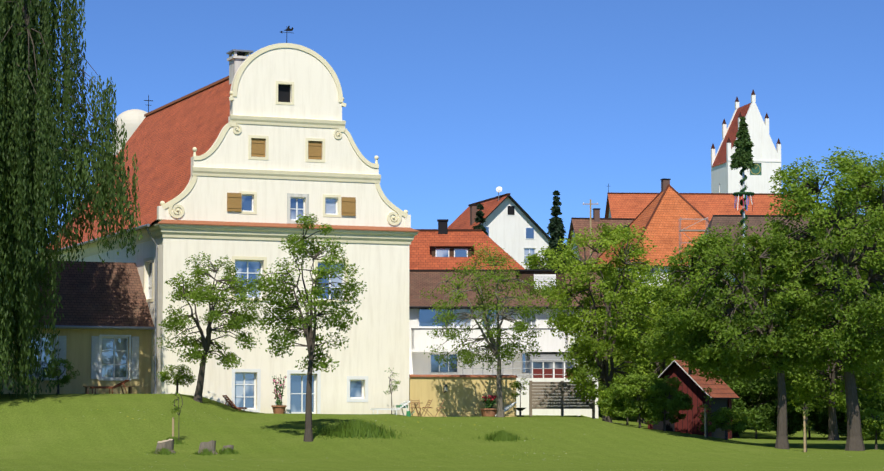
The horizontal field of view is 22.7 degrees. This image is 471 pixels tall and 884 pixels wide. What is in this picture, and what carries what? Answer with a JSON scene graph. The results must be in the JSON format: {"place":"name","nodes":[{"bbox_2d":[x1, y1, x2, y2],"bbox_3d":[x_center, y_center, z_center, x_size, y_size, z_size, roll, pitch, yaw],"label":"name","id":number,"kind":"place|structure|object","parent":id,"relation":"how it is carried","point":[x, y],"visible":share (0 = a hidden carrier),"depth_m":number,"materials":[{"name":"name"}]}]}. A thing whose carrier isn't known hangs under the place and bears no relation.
{"place":"outdoors","nodes":[
{"label":"outdoors","id":0,"kind":"place"},
{"bbox_2d":[72,237,162,393],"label":"side wall","id":1,"kind":"structure","parent":0,"point":[143,258],"depth_m":109.95,"materials":[{"name":"white paint"}]},
{"bbox_2d":[145,447,178,454],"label":"grass tuft","id":2,"kind":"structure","parent":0,"point":[162,451],"depth_m":86.69,"materials":[{"name":"green plant"}]},
{"bbox_2d":[166,436,187,444],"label":"grass tuft","id":3,"kind":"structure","parent":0,"point":[177,441],"depth_m":89.98,"materials":[{"name":"green plant"}]},
{"bbox_2d":[193,448,219,455],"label":"grass tuft","id":4,"kind":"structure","parent":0,"point":[205,452],"depth_m":86.68,"materials":[{"name":"green plant"}]},
{"bbox_2d":[216,447,243,454],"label":"grass tuft","id":5,"kind":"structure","parent":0,"point":[228,450],"depth_m":87.17,"materials":[{"name":"green plant"}]},
{"bbox_2d":[0,349,883,470],"bbox_3d":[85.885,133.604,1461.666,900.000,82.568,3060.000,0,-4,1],"label":"lawn","id":6,"kind":"structure","parent":0,"point":[85,432],"depth_m":90.66,"materials":[{"name":"green plant"}]},
{"bbox_2d":[40,358,79,393],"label":"bush wood","id":7,"kind":"object","parent":6,"relation":"on","point":[65,379],"visible":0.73,"depth_m":105.40,"materials":[{"name":"green plant"}]},
{"bbox_2d":[0,0,142,401],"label":"willow wood","id":8,"kind":"object","parent":6,"relation":"on","point":[33,190],"visible":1,"depth_m":98.76,"materials":[{"name":"green plant"}]},
{"bbox_2d":[1,261,154,393],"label":"annex building","id":9,"kind":"structure","parent":6,"relation":"on","point":[105,324],"depth_m":109.03,"materials":[{"name":"yellow paint"}]},
{"bbox_2d":[112,109,147,156],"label":"dome","id":10,"kind":"structure","parent":6,"relation":"on","point":[132,119],"depth_m":149.58,"materials":[{"name":"paint"}]},
{"bbox_2d":[156,364,196,392],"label":"tree","id":11,"kind":"object","parent":6,"relation":"on","point":[177,379],"visible":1,"depth_m":104.43,"materials":[{"name":"green plant"}]},
{"bbox_2d":[170,391,182,439],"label":"sapling","id":12,"kind":"object","parent":6,"relation":"on","point":[176,408],"visible":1,"depth_m":90.31,"materials":[{"name":"green plant"}]},
{"bbox_2d":[157,251,265,402],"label":"fruit tree","id":13,"kind":"object","parent":6,"relation":"on","point":[213,314],"visible":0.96,"depth_m":102.25,"materials":[{"name":"green plant"}]},
{"bbox_2d":[46,219,419,414],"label":"manor walls","id":14,"kind":"structure","parent":6,"relation":"on","point":[356,381],"depth_m":110.65,"materials":[{"name":"white paint"}]},
{"bbox_2d":[48,26,292,393],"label":"roof","id":15,"kind":"structure","parent":14,"relation":"on","point":[162,141],"depth_m":119.67,"materials":[{"name":"red tile"}]},
{"bbox_2d":[159,48,404,226],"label":"gable wall","id":16,"kind":"structure","parent":14,"relation":"on","point":[315,97],"depth_m":110.93,"materials":[{"name":"white paint"}]},
{"bbox_2d":[157,43,410,227],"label":"manor gable dressings","id":17,"kind":"structure","parent":16,"relation":"attached to","point":[241,202],"depth_m":111.03,"materials":[{"name":"beige paint"}]},
{"bbox_2d":[240,212,366,441],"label":"tree","id":18,"kind":"object","parent":6,"relation":"on","point":[309,333],"visible":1,"depth_m":91.27,"materials":[{"name":"green plant"}]},
{"bbox_2d":[279,418,410,439],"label":"tall grass patch","id":19,"kind":"object","parent":6,"relation":"on","point":[362,428],"visible":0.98,"depth_m":92.55,"materials":[{"name":"green plant"}]},
{"bbox_2d":[83,374,620,423],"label":"garden furnishings","id":20,"kind":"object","parent":6,"relation":"on","point":[445,395],"visible":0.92,"depth_m":114.03,"materials":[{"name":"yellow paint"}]},
{"bbox_2d":[272,374,496,407],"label":"potted plants","id":21,"kind":"object","parent":20,"relation":"on","point":[490,401],"visible":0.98,"depth_m":108.78,"materials":[{"name":"green plant"}]},
{"bbox_2d":[509,378,528,407],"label":"sapling","id":22,"kind":"object","parent":20,"relation":"on","point":[518,384],"visible":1,"depth_m":113.24,"materials":[{"name":"green plant"}]},
{"bbox_2d":[383,367,400,414],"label":"small tree","id":23,"kind":"object","parent":6,"relation":"on","point":[394,388],"visible":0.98,"depth_m":110.54,"materials":[{"name":"green plant"}]},
{"bbox_2d":[472,203,487,234],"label":"spruce","id":24,"kind":"object","parent":6,"relation":"on","point":[480,215],"visible":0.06,"depth_m":149.65,"materials":[{"name":"green plant"}]},
{"bbox_2d":[155,404,805,453],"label":"stumps and posts","id":25,"kind":"object","parent":6,"relation":"on","point":[169,444],"visible":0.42,"depth_m":87.18,"materials":[{"name":"brown wood"}]},
{"bbox_2d":[419,241,561,416],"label":"tree","id":26,"kind":"object","parent":6,"relation":"on","point":[494,347],"visible":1,"depth_m":110.76,"materials":[{"name":"green plant"}]},
{"bbox_2d":[448,187,549,268],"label":"house","id":27,"kind":"structure","parent":6,"relation":"on","point":[516,232],"depth_m":200.15,"materials":[{"name":"paint"}]},
{"bbox_2d":[473,429,528,442],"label":"tall grass patch","id":28,"kind":"object","parent":6,"relation":"on","point":[499,435],"visible":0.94,"depth_m":91.71,"materials":[{"name":"green plant"}]},
{"bbox_2d":[409,269,604,417],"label":"building","id":29,"kind":"structure","parent":6,"relation":"on","point":[548,365],"depth_m":132.29,"materials":[{"name":"white paint"}]},
{"bbox_2d":[521,246,584,268],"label":"tree","id":30,"kind":"object","parent":6,"relation":"on","point":[535,261],"visible":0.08,"depth_m":163.86,"materials":[{"name":"green plant"}]},
{"bbox_2d":[545,190,568,268],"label":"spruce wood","id":31,"kind":"object","parent":6,"relation":"on","point":[556,230],"visible":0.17,"depth_m":184.44,"materials":[{"name":"green plant"}]},
{"bbox_2d":[582,199,598,257],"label":"utility pole","id":32,"kind":"object","parent":6,"relation":"on","point":[590,204],"visible":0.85,"depth_m":191.66,"materials":[{"name":"brown wood"}]},
{"bbox_2d":[567,208,634,265],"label":"house roof","id":33,"kind":"structure","parent":6,"relation":"on","point":[577,225],"depth_m":235.09,"materials":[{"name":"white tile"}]},
{"bbox_2d":[531,223,672,422],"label":"tree","id":34,"kind":"object","parent":6,"relation":"on","point":[589,348],"visible":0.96,"depth_m":114.24,"materials":[{"name":"green plant"}]},
{"bbox_2d":[598,263,628,360],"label":"tree","id":35,"kind":"object","parent":6,"relation":"on","point":[614,279],"visible":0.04,"depth_m":173.83,"materials":[{"name":"green plant"}]},
{"bbox_2d":[594,388,644,424],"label":"bush wood","id":36,"kind":"object","parent":6,"relation":"on","point":[608,410],"visible":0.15,"depth_m":111.68,"materials":[{"name":"green plant"}]},
{"bbox_2d":[570,284,676,423],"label":"tree","id":37,"kind":"object","parent":6,"relation":"on","point":[614,359],"visible":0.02,"depth_m":131.80,"materials":[{"name":"green plant"}]},
{"bbox_2d":[602,373,672,427],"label":"bush wood","id":38,"kind":"object","parent":6,"relation":"on","point":[627,389],"visible":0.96,"depth_m":101.16,"materials":[{"name":"green plant"}]},
{"bbox_2d":[592,178,709,302],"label":"house roof","id":39,"kind":"structure","parent":6,"relation":"on","point":[668,206],"depth_m":218.37,"materials":[{"name":"orange tile"}]},
{"bbox_2d":[606,279,719,379],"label":"tree","id":40,"kind":"object","parent":6,"relation":"on","point":[657,365],"visible":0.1,"depth_m":118.16,"materials":[{"name":"green plant"}]},
{"bbox_2d":[639,375,693,430],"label":"tree","id":41,"kind":"object","parent":6,"relation":"on","point":[678,402],"visible":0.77,"depth_m":100.91,"materials":[{"name":"green plant"}]},
{"bbox_2d":[641,326,737,374],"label":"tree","id":42,"kind":"object","parent":6,"relation":"on","point":[661,349],"visible":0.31,"depth_m":98.64,"materials":[{"name":"green plant"}]},
{"bbox_2d":[644,360,739,438],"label":"garden shed","id":43,"kind":"structure","parent":6,"relation":"on","point":[723,394],"depth_m":103.75,"materials":[{"name":"wood"}]},
{"bbox_2d":[679,217,707,264],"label":"scaffold tower","id":44,"kind":"structure","parent":6,"relation":"on","point":[680,219],"depth_m":185.57,"materials":[{"name":"metal"}]},
{"bbox_2d":[650,275,744,375],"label":"tree","id":45,"kind":"object","parent":6,"relation":"on","point":[683,282],"depth_m":136.69,"materials":[{"name":"green plant"}]},
{"bbox_2d":[605,184,798,220],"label":"roof","id":46,"kind":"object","parent":6,"relation":"on","point":[634,205],"visible":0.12,"depth_m":244.28,"materials":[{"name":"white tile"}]},
{"bbox_2d":[697,387,714,437],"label":"tree","id":47,"kind":"object","parent":6,"relation":"on","point":[706,400],"visible":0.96,"depth_m":98.70,"materials":[{"name":"green plant"}]},
{"bbox_2d":[697,407,753,439],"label":"bush","id":48,"kind":"object","parent":6,"relation":"on","point":[722,418],"visible":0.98,"depth_m":99.55,"materials":[{"name":"green plant"}]},
{"bbox_2d":[720,376,753,410],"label":"hedge wood","id":49,"kind":"object","parent":6,"relation":"on","point":[746,398],"visible":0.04,"depth_m":122.11,"materials":[{"name":"green plant"}]},
{"bbox_2d":[643,219,833,448],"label":"tree","id":50,"kind":"object","parent":6,"relation":"on","point":[708,358],"visible":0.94,"depth_m":94.12,"materials":[{"name":"green plant"}]},
{"bbox_2d":[733,167,754,254],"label":"maypole","id":51,"kind":"object","parent":6,"relation":"on","point":[744,195],"visible":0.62,"depth_m":167.31,"materials":[{"name":"plant"}]},
{"bbox_2d":[730,116,755,169],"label":"maypole treetop","id":52,"kind":"object","parent":51,"relation":"on","point":[741,156],"visible":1,"depth_m":167.41,"materials":[{"name":"green plant"}]},
{"bbox_2d":[711,90,780,192],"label":"church tower","id":53,"kind":"structure","parent":6,"relation":"on","point":[766,159],"depth_m":321.29,"materials":[{"name":"white paint"}]},
{"bbox_2d":[689,253,807,437],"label":"tree","id":54,"kind":"object","parent":6,"relation":"on","point":[714,288],"visible":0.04,"depth_m":123.11,"materials":[{"name":"green plant"}]},
{"bbox_2d":[724,377,812,438],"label":"hedge wood","id":55,"kind":"object","parent":6,"relation":"on","point":[764,412],"visible":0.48,"depth_m":119.94,"materials":[{"name":"green plant"}]},
{"bbox_2d":[683,215,865,302],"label":"house roof","id":56,"kind":"structure","parent":6,"relation":"on","point":[732,220],"depth_m":193.75,"materials":[{"name":"brown tile"}]},
{"bbox_2d":[726,234,842,400],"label":"tree","id":57,"kind":"object","parent":6,"relation":"on","point":[820,375],"visible":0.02,"depth_m":133.81,"materials":[{"name":"green plant"}]},
{"bbox_2d":[795,402,814,451],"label":"sapling","id":58,"kind":"object","parent":6,"relation":"on","point":[805,412],"visible":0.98,"depth_m":91.61,"materials":[{"name":"green plant"}]},
{"bbox_2d":[761,377,863,438],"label":"hedge wood","id":59,"kind":"object","parent":6,"relation":"on","point":[813,418],"visible":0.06,"depth_m":121.47,"materials":[{"name":"green plant"}]},
{"bbox_2d":[743,146,883,450],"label":"tree","id":60,"kind":"object","parent":6,"relation":"on","point":[853,310],"visible":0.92,"depth_m":93.61,"materials":[{"name":"green plant"}]},
{"bbox_2d":[746,219,883,440],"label":"tree","id":61,"kind":"object","parent":6,"relation":"on","point":[832,378],"visible":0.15,"depth_m":116.17,"materials":[{"name":"green plant"}]},
{"bbox_2d":[808,378,883,436],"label":"hedge wood","id":62,"kind":"object","parent":6,"relation":"on","point":[877,404],"visible":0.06,"depth_m":119.83,"materials":[{"name":"green plant"}]},
{"bbox_2d":[809,181,883,380],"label":"tree","id":63,"kind":"object","parent":6,"relation":"on","point":[858,210],"visible":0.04,"depth_m":128.13,"materials":[{"name":"green plant"}]},
{"bbox_2d":[844,407,883,449],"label":"bush wood","id":64,"kind":"object","parent":6,"relation":"on","point":[875,426],"visible":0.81,"depth_m":95.19,"materials":[{"name":"green plant"}]},
{"bbox_2d":[38,0,883,243],"label":"sky","id":65,"kind":"structure","parent":0,"point":[457,102],"materials":[{"name":"blue"}]},
{"bbox_2d":[409,219,523,268],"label":"house roof","id":66,"kind":"structure","parent":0,"point":[442,246],"depth_m":143.88,"materials":[{"name":"tile"}]}
]}

